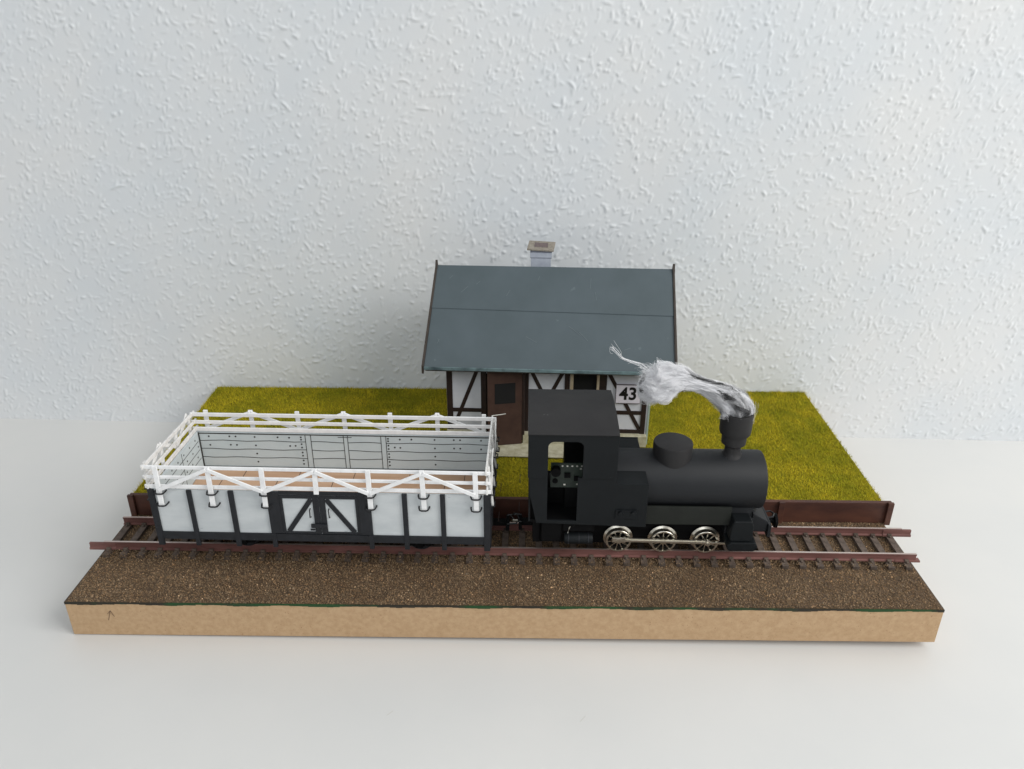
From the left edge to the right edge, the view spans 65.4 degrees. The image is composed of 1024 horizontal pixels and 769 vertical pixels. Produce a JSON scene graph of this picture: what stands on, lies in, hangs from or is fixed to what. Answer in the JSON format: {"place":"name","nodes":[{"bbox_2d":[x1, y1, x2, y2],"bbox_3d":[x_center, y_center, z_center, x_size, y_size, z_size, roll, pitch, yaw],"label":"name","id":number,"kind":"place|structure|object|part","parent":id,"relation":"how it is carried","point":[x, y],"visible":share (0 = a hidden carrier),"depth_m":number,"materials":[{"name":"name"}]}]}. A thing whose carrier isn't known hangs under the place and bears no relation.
{"place":"outdoors","nodes":[
{"label":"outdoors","id":0,"kind":"place"},
{"bbox_2d":[0,0,1023,440],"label":"wall","id":1,"kind":"structure","parent":0,"point":[820,202],"depth_m":0.41,"materials":[{"name":"paint"}]},
{"bbox_2d":[0,418,1023,768],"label":"table","id":2,"kind":"object","parent":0,"point":[950,696],"visible":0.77,"depth_m":0.30,"materials":[{"name":"grey"}]},
{"bbox_2d":[64,387,944,641],"bbox_3d":[-0.002,0.052,0.384,0.339,0.031,0.171,1,26,1],"label":"diorama base","id":3,"kind":"object","parent":2,"relation":"on","point":[271,618],"visible":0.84,"depth_m":0.31,"materials":[{"name":"brown wood"}]},
{"bbox_2d":[89,516,919,569],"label":"railway track","id":4,"kind":"structure","parent":3,"relation":"on","point":[538,551],"depth_m":0.33,"materials":[{"name":"brown metal"}]},
{"bbox_2d":[140,410,519,550],"bbox_3d":[-0.073,0.042,0.328,0.153,0.048,0.052,1,26,1],"label":"cattle wagon","id":5,"kind":"object","parent":4,"relation":"on","point":[245,486],"visible":1,"depth_m":0.31,"materials":[{"name":"grey plastic"}]},
{"label":"door","id":6,"kind":"part","parent":5,"relation":"part of","materials":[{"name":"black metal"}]},
{"label":"door","id":7,"kind":"part","parent":5,"relation":"part of","materials":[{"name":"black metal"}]},
{"bbox_2d":[510,389,777,552],"bbox_3d":[0.055,0.037,0.323,0.111,0.062,0.039,1,26,1],"label":"steam locomotive","id":8,"kind":"object","parent":4,"relation":"on","point":[608,485],"visible":1,"depth_m":0.31,"materials":[{"name":"black"}]},
{"bbox_2d":[611,346,758,423],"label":"cotton smoke","id":9,"kind":"object","parent":8,"relation":"on","point":[663,382],"visible":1,"depth_m":0.30,"materials":[{"name":"white fabric"}]},
{"bbox_2d":[68,514,941,609],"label":"gravel","id":10,"kind":"structure","parent":3,"relation":"on","point":[497,566],"depth_m":0.32,"materials":[{"name":"brown gravel"}]},
{"bbox_2d":[133,385,884,500],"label":"grass","id":11,"kind":"structure","parent":3,"relation":"on","point":[399,401],"depth_m":0.42,"materials":[{"name":"green plant"}]},
{"bbox_2d":[421,240,677,457],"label":"crossing house","id":12,"kind":"structure","parent":3,"relation":"on","point":[501,339],"depth_m":0.38,"materials":[{"name":"paint"}]},
{"bbox_2d":[487,372,521,444],"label":"door","id":13,"kind":"structure","parent":12,"relation":"in","point":[504,390],"depth_m":0.39,"materials":[{"name":"brown wood"}]},
{"bbox_2d":[570,374,599,389],"bbox_3d":[0.035,0.004,0.388,0.014,0.021,0.002,1,26,2],"label":"window","id":14,"kind":"structure","parent":12,"relation":"in","point":[577,381],"depth_m":0.39,"materials":[{"name":"black"}]}
]}

